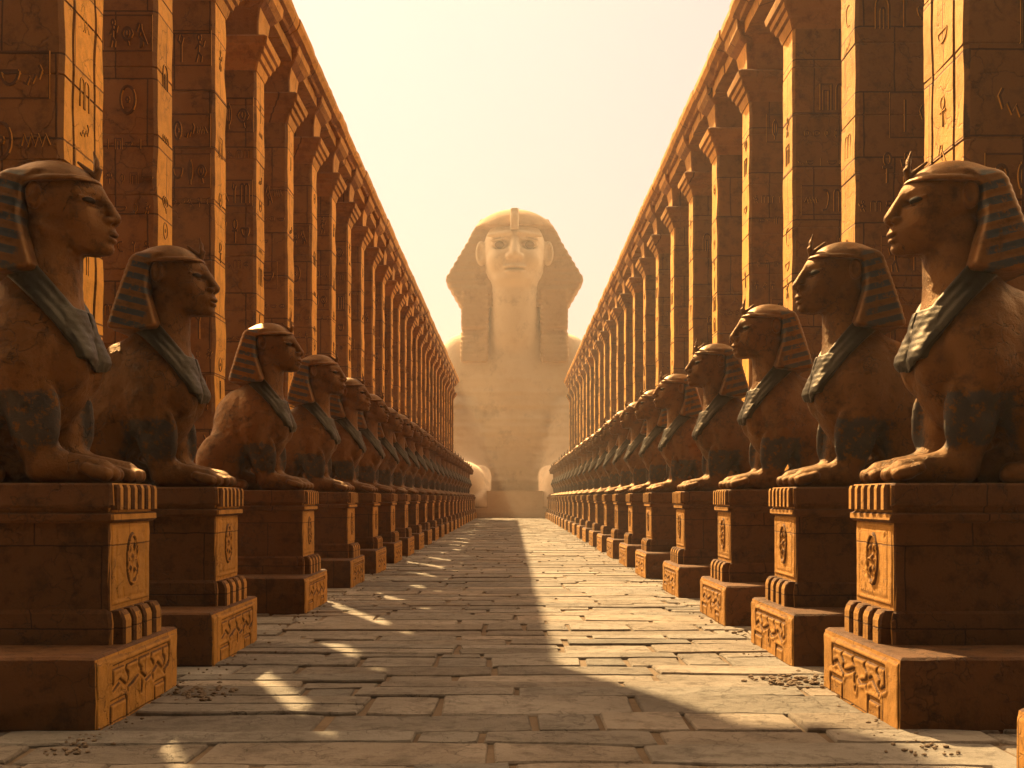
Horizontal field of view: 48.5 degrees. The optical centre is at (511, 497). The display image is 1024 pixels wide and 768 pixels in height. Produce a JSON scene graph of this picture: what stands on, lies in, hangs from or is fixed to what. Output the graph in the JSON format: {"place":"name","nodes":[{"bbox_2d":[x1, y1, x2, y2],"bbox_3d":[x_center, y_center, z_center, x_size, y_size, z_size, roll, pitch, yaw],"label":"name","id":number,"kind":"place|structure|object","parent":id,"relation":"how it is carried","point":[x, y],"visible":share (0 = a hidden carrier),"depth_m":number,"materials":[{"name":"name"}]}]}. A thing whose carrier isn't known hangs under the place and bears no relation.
{"place":"outdoors","nodes":[
{"label":"outdoors","id":0,"kind":"place"},
{"bbox_2d":[0,518,1016,767],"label":"path","id":1,"kind":"structure","parent":0,"point":[266,714],"depth_m":9.95,"materials":[{"name":"stone"}]},
{"bbox_2d":[0,483,176,732],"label":"statue plinth","id":2,"kind":"structure","parent":1,"relation":"on","point":[88,642],"depth_m":9.04,"materials":[{"name":"stone"}]},
{"bbox_2d":[0,151,145,483],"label":"sphinx statue","id":3,"kind":"object","parent":2,"relation":"on","point":[60,221],"visible":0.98,"depth_m":9.24,"materials":[{"name":"stone"}]},
{"bbox_2d":[149,487,256,666],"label":"statue plinth","id":4,"kind":"structure","parent":1,"relation":"on","point":[198,590],"depth_m":12.28,"materials":[{"name":"stone"}]},
{"bbox_2d":[90,238,235,486],"bbox_3d":[-4.084,-1.519,12.781,1.814,2.809,1.066,0,0,0],"label":"sphinx statue","id":5,"kind":"object","parent":4,"relation":"on","point":[150,397],"visible":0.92,"depth_m":12.41,"materials":[{"name":"stone"}]},
{"bbox_2d":[168,681,237,700],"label":"pebbles","id":6,"kind":"object","parent":1,"relation":"on","point":[201,695],"visible":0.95,"depth_m":9.82,"materials":[{"name":"stone"}]},
{"bbox_2d":[224,0,283,473],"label":"stone pillar","id":7,"kind":"structure","parent":1,"relation":"on","point":[252,61],"depth_m":22.21,"materials":[{"name":"stone"}]},
{"bbox_2d":[237,490,326,615],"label":"statue plinth","id":8,"kind":"structure","parent":1,"relation":"on","point":[281,571],"depth_m":17.39,"materials":[{"name":"stone"}]},
{"bbox_2d":[196,318,313,489],"bbox_3d":[-4.056,-1.479,17.925,1.762,2.727,1.024,0,0,1],"label":"sphinx statue","id":9,"kind":"object","parent":8,"relation":"on","point":[254,428],"visible":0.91,"depth_m":17.56,"materials":[{"name":"stone"}]},
{"bbox_2d":[314,492,364,587],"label":"statue plinth","id":10,"kind":"structure","parent":1,"relation":"on","point":[336,548],"depth_m":22.14,"materials":[{"name":"stone"}]},
{"bbox_2d":[284,350,354,491],"bbox_3d":[-4.091,-1.529,22.650,1.827,2.828,1.075,0,0,1],"label":"sphinx statue","id":11,"kind":"object","parent":10,"relation":"on","point":[318,381],"visible":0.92,"depth_m":22.28,"materials":[{"name":"stone"}]},
{"bbox_2d":[354,493,385,573],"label":"statue plinth","id":12,"kind":"structure","parent":1,"relation":"on","point":[368,539],"depth_m":26.17,"materials":[{"name":"stone"}]},
{"bbox_2d":[303,374,377,492],"bbox_3d":[-4.080,-1.513,26.666,1.806,2.796,1.062,0,0,0],"label":"sphinx statue","id":13,"kind":"object","parent":12,"relation":"on","point":[350,402],"visible":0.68,"depth_m":26.33,"materials":[{"name":"stone"}]},
{"bbox_2d":[378,493,401,563],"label":"statue plinth","id":14,"kind":"structure","parent":1,"relation":"on","point":[389,535],"depth_m":30.10,"materials":[{"name":"stone"}]},
{"bbox_2d":[334,390,394,492],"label":"sphinx statue","id":15,"kind":"object","parent":14,"relation":"on","point":[371,460],"visible":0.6,"depth_m":30.30,"materials":[{"name":"stone"}]},
{"bbox_2d":[395,494,413,556],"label":"statue plinth","id":16,"kind":"structure","parent":1,"relation":"on","point":[404,530],"depth_m":34.03,"materials":[{"name":"stone"}]},
{"bbox_2d":[358,404,407,493],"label":"sphinx statue","id":17,"kind":"object","parent":16,"relation":"on","point":[391,460],"visible":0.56,"depth_m":34.21,"materials":[{"name":"stone"}]},
{"bbox_2d":[408,494,423,549],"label":"statue plinth","id":18,"kind":"structure","parent":1,"relation":"on","point":[413,520],"depth_m":37.96,"materials":[{"name":"stone"}]},
{"bbox_2d":[377,412,418,493],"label":"sphinx statue","id":19,"kind":"object","parent":18,"relation":"on","point":[403,465],"visible":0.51,"depth_m":38.19,"materials":[{"name":"stone"}]},
{"bbox_2d":[418,495,431,545],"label":"statue plinth","id":20,"kind":"structure","parent":1,"relation":"on","point":[425,525],"depth_m":41.89,"materials":[{"name":"stone"}]},
{"bbox_2d":[404,419,426,494],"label":"sphinx statue","id":21,"kind":"object","parent":20,"relation":"on","point":[414,467],"visible":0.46,"depth_m":42.12,"materials":[{"name":"stone"}]},
{"bbox_2d":[427,495,438,540],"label":"statue plinth","id":22,"kind":"structure","parent":1,"relation":"on","point":[434,527],"depth_m":45.82,"materials":[{"name":"stone"}]},
{"bbox_2d":[414,427,434,494],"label":"sphinx statue","id":23,"kind":"object","parent":22,"relation":"on","point":[423,469],"visible":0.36,"depth_m":46.07,"materials":[{"name":"stone"}]},
{"bbox_2d":[434,495,443,537],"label":"statue plinth","id":24,"kind":"structure","parent":1,"relation":"on","point":[439,520],"depth_m":49.75,"materials":[{"name":"stone"}]},
{"bbox_2d":[422,431,440,494],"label":"sphinx statue","id":25,"kind":"object","parent":24,"relation":"on","point":[430,471],"visible":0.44,"depth_m":50.01,"materials":[{"name":"stone"}]},
{"bbox_2d":[440,495,448,533],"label":"statue plinth","id":26,"kind":"structure","parent":1,"relation":"on","point":[443,513],"depth_m":53.68,"materials":[{"name":"stone"}]},
{"bbox_2d":[429,437,445,494],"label":"sphinx statue","id":27,"kind":"object","parent":26,"relation":"on","point":[436,474],"visible":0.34,"depth_m":53.95,"materials":[{"name":"stone"}]},
{"bbox_2d":[445,496,453,531],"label":"statue plinth","id":28,"kind":"structure","parent":1,"relation":"on","point":[448,515],"depth_m":57.61,"materials":[{"name":"stone"}]},
{"bbox_2d":[436,441,449,495],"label":"sphinx statue","id":29,"kind":"object","parent":28,"relation":"on","point":[440,468],"visible":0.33,"depth_m":57.87,"materials":[{"name":"stone"}]},
{"bbox_2d":[450,496,456,529],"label":"statue plinth","id":30,"kind":"structure","parent":1,"relation":"on","point":[453,515],"depth_m":61.54,"materials":[{"name":"stone"}]},
{"bbox_2d":[440,447,453,495],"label":"sphinx statue","id":31,"kind":"object","parent":30,"relation":"on","point":[443,466],"visible":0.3,"depth_m":61.78,"materials":[{"name":"stone"}]},
{"bbox_2d":[43,527,960,755],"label":"gravel","id":32,"kind":"structure","parent":1,"relation":"on","point":[931,744],"depth_m":8.12,"materials":[{"name":"stone"}]},
{"bbox_2d":[568,496,576,532],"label":"statue plinth","id":33,"kind":"structure","parent":1,"relation":"on","point":[574,512],"depth_m":56.21,"materials":[{"name":"stone"}]},
{"bbox_2d":[572,441,586,495],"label":"sphinx statue","id":34,"kind":"object","parent":33,"relation":"on","point":[580,475],"visible":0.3,"depth_m":56.48,"materials":[{"name":"stone"}]},
{"bbox_2d":[572,495,581,534],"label":"statue plinth","id":35,"kind":"structure","parent":1,"relation":"on","point":[579,514],"depth_m":52.28,"materials":[{"name":"stone"}]},
{"bbox_2d":[577,436,592,494],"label":"sphinx statue","id":36,"kind":"object","parent":35,"relation":"on","point":[588,478],"visible":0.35,"depth_m":52.50,"materials":[{"name":"stone"}]},
{"bbox_2d":[577,495,587,538],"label":"statue plinth","id":37,"kind":"structure","parent":1,"relation":"on","point":[582,521],"depth_m":48.35,"materials":[{"name":"stone"}]},
{"bbox_2d":[582,432,599,494],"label":"sphinx statue","id":38,"kind":"object","parent":37,"relation":"on","point":[592,473],"visible":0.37,"depth_m":48.59,"materials":[{"name":"stone"}]},
{"bbox_2d":[582,495,594,541],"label":"statue plinth","id":39,"kind":"structure","parent":1,"relation":"on","point":[590,521],"depth_m":44.42,"materials":[{"name":"stone"}]},
{"bbox_2d":[588,425,608,494],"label":"sphinx statue","id":40,"kind":"object","parent":39,"relation":"on","point":[603,450],"visible":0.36,"depth_m":44.63,"materials":[{"name":"stone"}]},
{"bbox_2d":[589,495,603,546],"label":"statue plinth","id":41,"kind":"structure","parent":1,"relation":"on","point":[599,518],"depth_m":40.49,"materials":[{"name":"stone"}]},
{"bbox_2d":[595,418,618,494],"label":"sphinx statue","id":42,"kind":"object","parent":41,"relation":"on","point":[608,465],"visible":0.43,"depth_m":40.69,"materials":[{"name":"stone"}]},
{"bbox_2d":[597,494,614,552],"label":"statue plinth","id":43,"kind":"structure","parent":1,"relation":"on","point":[608,526],"depth_m":36.56,"materials":[{"name":"stone"}]},
{"bbox_2d":[604,408,646,493],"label":"sphinx statue","id":44,"kind":"object","parent":43,"relation":"on","point":[618,462],"visible":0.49,"depth_m":36.76,"materials":[{"name":"stone"}]},
{"bbox_2d":[607,494,628,558],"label":"statue plinth","id":45,"kind":"structure","parent":1,"relation":"on","point":[618,532],"depth_m":32.63,"materials":[{"name":"stone"}]},
{"bbox_2d":[614,399,666,493],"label":"sphinx statue","id":46,"kind":"object","parent":45,"relation":"on","point":[635,464],"visible":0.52,"depth_m":32.84,"materials":[{"name":"stone"}]},
{"bbox_2d":[619,493,645,566],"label":"statue plinth","id":47,"kind":"structure","parent":1,"relation":"on","point":[634,536],"depth_m":28.70,"materials":[{"name":"stone"}]},
{"bbox_2d":[628,386,690,492],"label":"sphinx statue","id":48,"kind":"object","parent":47,"relation":"on","point":[655,418],"visible":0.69,"depth_m":28.87,"materials":[{"name":"stone"}]},
{"bbox_2d":[635,492,676,579],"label":"statue plinth","id":49,"kind":"structure","parent":1,"relation":"on","point":[653,553],"depth_m":24.77,"materials":[{"name":"stone"}]},
{"bbox_2d":[646,370,727,492],"bbox_3d":[3.897,-1.481,25.276,1.765,2.733,1.029,0,0,0],"label":"sphinx statue","id":50,"kind":"object","parent":49,"relation":"on","point":[677,396],"visible":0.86,"depth_m":24.93,"materials":[{"name":"stone"}]},
{"bbox_2d":[663,491,717,597],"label":"statue plinth","id":51,"kind":"structure","parent":1,"relation":"on","point":[694,554],"depth_m":20.04,"materials":[{"name":"stone"}]},
{"bbox_2d":[677,339,750,490],"bbox_3d":[3.907,-1.495,20.520,1.783,2.761,1.035,0,0,1],"label":"sphinx statue","id":52,"kind":"object","parent":51,"relation":"on","point":[715,371],"visible":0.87,"depth_m":20.17,"materials":[{"name":"stone"}]},
{"bbox_2d":[700,489,774,625],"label":"statue plinth","id":53,"kind":"structure","parent":1,"relation":"on","point":[742,570],"depth_m":15.81,"materials":[{"name":"stone"}]},
{"bbox_2d":[718,298,819,489],"bbox_3d":[3.903,-1.489,16.312,1.775,2.748,1.045,0,0,0],"label":"sphinx statue","id":54,"kind":"object","parent":53,"relation":"on","point":[778,422],"visible":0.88,"depth_m":15.95,"materials":[{"name":"stone"}]},
{"bbox_2d":[741,674,823,688],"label":"pebbles","id":55,"kind":"object","parent":1,"relation":"on","point":[794,681],"visible":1,"depth_m":10.46,"materials":[{"name":"stone"}]},
{"bbox_2d":[751,487,856,666],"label":"statue plinth","id":56,"kind":"structure","parent":1,"relation":"on","point":[798,609],"depth_m":12.18,"materials":[{"name":"stone"}]},
{"bbox_2d":[776,234,915,486],"bbox_3d":[3.929,-1.527,12.675,1.823,2.823,1.048,0,0,0],"label":"sphinx statue","id":57,"kind":"object","parent":56,"relation":"on","point":[858,397],"visible":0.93,"depth_m":12.32,"materials":[{"name":"stone"}]},
{"bbox_2d":[824,483,1023,733],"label":"statue plinth","id":58,"kind":"structure","parent":1,"relation":"on","point":[930,635],"depth_m":9.03,"materials":[{"name":"stone"}]},
{"bbox_2d":[859,151,1023,483],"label":"sphinx statue","id":59,"kind":"object","parent":58,"relation":"on","point":[956,227],"visible":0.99,"depth_m":9.22,"materials":[{"name":"stone"}]},
{"bbox_2d":[1017,708,1023,767],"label":"statue plinth","id":60,"kind":"structure","parent":1,"relation":"on","point":[1020,740],"depth_m":6.30,"materials":[{"name":"stone"}]},
{"bbox_2d":[6,527,1016,767],"bbox_3d":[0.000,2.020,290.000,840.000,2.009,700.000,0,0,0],"label":"ground","id":61,"kind":"structure","parent":0,"point":[324,723],"depth_m":9.28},
{"bbox_2d":[0,0,103,338],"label":"stone pillar","id":62,"kind":"structure","parent":61,"relation":"on","point":[51,84],"depth_m":12.66,"materials":[{"name":"stone"}]},
{"bbox_2d":[101,0,172,348],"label":"stone pillar","id":63,"kind":"structure","parent":61,"relation":"on","point":[137,41],"depth_m":16.01,"materials":[{"name":"stone"}]},
{"bbox_2d":[171,0,242,463],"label":"stone pillar","id":64,"kind":"structure","parent":61,"relation":"on","point":[199,109],"depth_m":19.11,"materials":[{"name":"stone"}]},
{"bbox_2d":[263,46,309,409],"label":"stone pillar","id":65,"kind":"structure","parent":61,"relation":"on","point":[285,113],"depth_m":25.31,"materials":[{"name":"stone"}]},
{"bbox_2d":[293,96,330,407],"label":"stone pillar","id":66,"kind":"structure","parent":61,"relation":"on","point":[311,153],"depth_m":28.41,"materials":[{"name":"stone"}]},
{"bbox_2d":[316,136,348,357],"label":"stone pillar","id":67,"kind":"structure","parent":61,"relation":"on","point":[331,186],"depth_m":31.51,"materials":[{"name":"stone"}]},
{"bbox_2d":[335,168,362,377],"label":"stone pillar","id":68,"kind":"structure","parent":61,"relation":"on","point":[348,213],"depth_m":34.61,"materials":[{"name":"stone"}]},
{"bbox_2d":[351,195,374,380],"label":"stone pillar","id":69,"kind":"structure","parent":61,"relation":"on","point":[361,236],"depth_m":37.71,"materials":[{"name":"stone"}]},
{"bbox_2d":[364,217,384,393],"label":"stone pillar","id":70,"kind":"structure","parent":61,"relation":"on","point":[373,255],"depth_m":40.81,"materials":[{"name":"stone"}]},
{"bbox_2d":[375,238,393,401],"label":"stone pillar","id":71,"kind":"structure","parent":61,"relation":"on","point":[383,272],"depth_m":43.91,"materials":[{"name":"stone"}]},
{"bbox_2d":[384,256,400,407],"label":"stone pillar","id":72,"kind":"structure","parent":61,"relation":"on","point":[392,287],"depth_m":47.01,"materials":[{"name":"stone"}]},
{"bbox_2d":[392,271,407,413],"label":"stone pillar","id":73,"kind":"structure","parent":61,"relation":"on","point":[399,300],"depth_m":50.11,"materials":[{"name":"stone"}]},
{"bbox_2d":[400,284,413,415],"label":"stone pillar","id":74,"kind":"structure","parent":61,"relation":"on","point":[406,311],"depth_m":53.21,"materials":[{"name":"stone"}]},
{"bbox_2d":[406,296,418,421],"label":"stone pillar","id":75,"kind":"structure","parent":61,"relation":"on","point":[412,322],"depth_m":56.31,"materials":[{"name":"stone"}]},
{"bbox_2d":[412,306,423,422],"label":"stone pillar","id":76,"kind":"structure","parent":61,"relation":"on","point":[417,331],"depth_m":59.41,"materials":[{"name":"stone"}]},
{"bbox_2d":[417,316,427,427],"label":"stone pillar","id":77,"kind":"structure","parent":61,"relation":"on","point":[421,340],"depth_m":62.51,"materials":[{"name":"stone"}]},
{"bbox_2d":[422,325,431,429],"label":"stone pillar","id":78,"kind":"structure","parent":61,"relation":"on","point":[426,347],"depth_m":65.61,"materials":[{"name":"stone"}]},
{"bbox_2d":[426,333,435,433],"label":"stone pillar","id":79,"kind":"structure","parent":61,"relation":"on","point":[430,354],"depth_m":68.71,"materials":[{"name":"stone"}]},
{"bbox_2d":[430,340,438,433],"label":"stone pillar","id":80,"kind":"structure","parent":61,"relation":"on","point":[434,359],"depth_m":71.81,"materials":[{"name":"stone"}]},
{"bbox_2d":[433,346,441,439],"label":"stone pillar","id":81,"kind":"structure","parent":61,"relation":"on","point":[437,365],"depth_m":74.92,"materials":[{"name":"stone"}]},
{"bbox_2d":[437,352,444,442],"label":"stone pillar","id":82,"kind":"structure","parent":61,"relation":"on","point":[440,371],"depth_m":78.02,"materials":[{"name":"stone"}]},
{"bbox_2d":[440,358,446,442],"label":"stone pillar","id":83,"kind":"structure","parent":61,"relation":"on","point":[443,375],"depth_m":81.13,"materials":[{"name":"stone"}]},
{"bbox_2d":[449,378,455,450],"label":"stone pillar","id":84,"kind":"structure","parent":61,"relation":"on","point":[452,390],"depth_m":93.51,"materials":[{"name":"stone"}]},
{"bbox_2d":[268,0,459,384],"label":"roof lintel","id":85,"kind":"structure","parent":84,"relation":"on","point":[287,33],"depth_m":30.66,"materials":[{"name":"stone"}]},
{"bbox_2d":[444,208,582,517],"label":"colossal sphinx","id":86,"kind":"object","parent":61,"relation":"on","point":[514,279],"visible":0.77,"depth_m":109.28,"materials":[{"name":"stone"}]},
{"bbox_2d":[572,367,579,443],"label":"stone pillar","id":87,"kind":"structure","parent":61,"relation":"on","point":[576,385],"depth_m":87.21,"materials":[{"name":"stone"}]},
{"bbox_2d":[575,362,582,442],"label":"stone pillar","id":88,"kind":"structure","parent":61,"relation":"on","point":[579,378],"depth_m":83.49,"materials":[{"name":"stone"}]},
{"bbox_2d":[578,356,585,438],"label":"stone pillar","id":89,"kind":"structure","parent":61,"relation":"on","point":[582,373],"depth_m":79.77,"materials":[{"name":"stone"}]},
{"bbox_2d":[581,349,589,437],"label":"stone pillar","id":90,"kind":"structure","parent":61,"relation":"on","point":[585,367],"depth_m":76.05,"materials":[{"name":"stone"}]},
{"bbox_2d":[585,341,593,434],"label":"stone pillar","id":91,"kind":"structure","parent":61,"relation":"on","point":[589,360],"depth_m":72.33,"materials":[{"name":"stone"}]},
{"bbox_2d":[588,333,598,433],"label":"stone pillar","id":92,"kind":"structure","parent":61,"relation":"on","point":[593,353],"depth_m":68.61,"materials":[{"name":"stone"}]},
{"bbox_2d":[593,323,603,428],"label":"stone pillar","id":93,"kind":"structure","parent":61,"relation":"on","point":[599,345],"depth_m":64.89,"materials":[{"name":"stone"}]},
{"bbox_2d":[598,312,609,420],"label":"stone pillar","id":94,"kind":"structure","parent":61,"relation":"on","point":[604,335],"depth_m":61.17,"materials":[{"name":"stone"}]},
{"bbox_2d":[603,301,616,419],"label":"stone pillar","id":95,"kind":"structure","parent":61,"relation":"on","point":[610,324],"depth_m":57.45,"materials":[{"name":"stone"}]},
{"bbox_2d":[609,287,623,411],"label":"stone pillar","id":96,"kind":"structure","parent":61,"relation":"on","point":[617,313],"depth_m":53.73,"materials":[{"name":"stone"}]},
{"bbox_2d":[616,269,632,408],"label":"stone pillar","id":97,"kind":"structure","parent":61,"relation":"on","point":[625,299],"depth_m":50.01,"materials":[{"name":"stone"}]},
{"bbox_2d":[624,253,643,401],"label":"stone pillar","id":98,"kind":"structure","parent":61,"relation":"on","point":[634,283],"depth_m":46.29,"materials":[{"name":"stone"}]},
{"bbox_2d":[634,231,655,391],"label":"stone pillar","id":99,"kind":"structure","parent":61,"relation":"on","point":[645,265],"depth_m":42.57,"materials":[{"name":"stone"}]},
{"bbox_2d":[645,204,670,387],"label":"stone pillar","id":100,"kind":"structure","parent":61,"relation":"on","point":[659,243],"depth_m":38.85,"materials":[{"name":"stone"}]},
{"bbox_2d":[659,174,689,374],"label":"stone pillar","id":101,"kind":"structure","parent":61,"relation":"on","point":[675,217],"depth_m":35.13,"materials":[{"name":"stone"}]},
{"bbox_2d":[676,134,712,418],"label":"stone pillar","id":102,"kind":"structure","parent":61,"relation":"on","point":[695,185],"depth_m":31.41,"materials":[{"name":"stone"}]},
{"bbox_2d":[697,85,742,476],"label":"stone pillar","id":103,"kind":"structure","parent":61,"relation":"on","point":[721,145],"depth_m":27.69,"materials":[{"name":"stone"}]},
{"bbox_2d":[724,19,783,401],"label":"stone pillar","id":104,"kind":"structure","parent":61,"relation":"on","point":[755,92],"depth_m":23.97,"materials":[{"name":"stone"}]},
{"bbox_2d":[764,0,842,469],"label":"stone pillar","id":105,"kind":"structure","parent":61,"relation":"on","point":[807,33],"depth_m":20.25,"materials":[{"name":"stone"}]},
{"bbox_2d":[841,0,924,460],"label":"stone pillar","id":106,"kind":"structure","parent":61,"relation":"on","point":[883,107],"depth_m":16.53,"materials":[{"name":"stone"}]},
{"bbox_2d":[564,0,774,385],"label":"roof lintel","id":107,"kind":"structure","parent":106,"relation":"on","point":[719,71],"depth_m":30.30,"materials":[{"name":"stone"}]},
{"bbox_2d":[923,0,1023,290],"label":"stone pillar","id":108,"kind":"structure","parent":61,"relation":"on","point":[974,79],"depth_m":12.55,"materials":[{"name":"stone"}]},
{"bbox_2d":[292,0,731,342],"label":"sky","id":109,"kind":"structure","parent":0,"point":[457,114],"materials":[{"name":"beige"}]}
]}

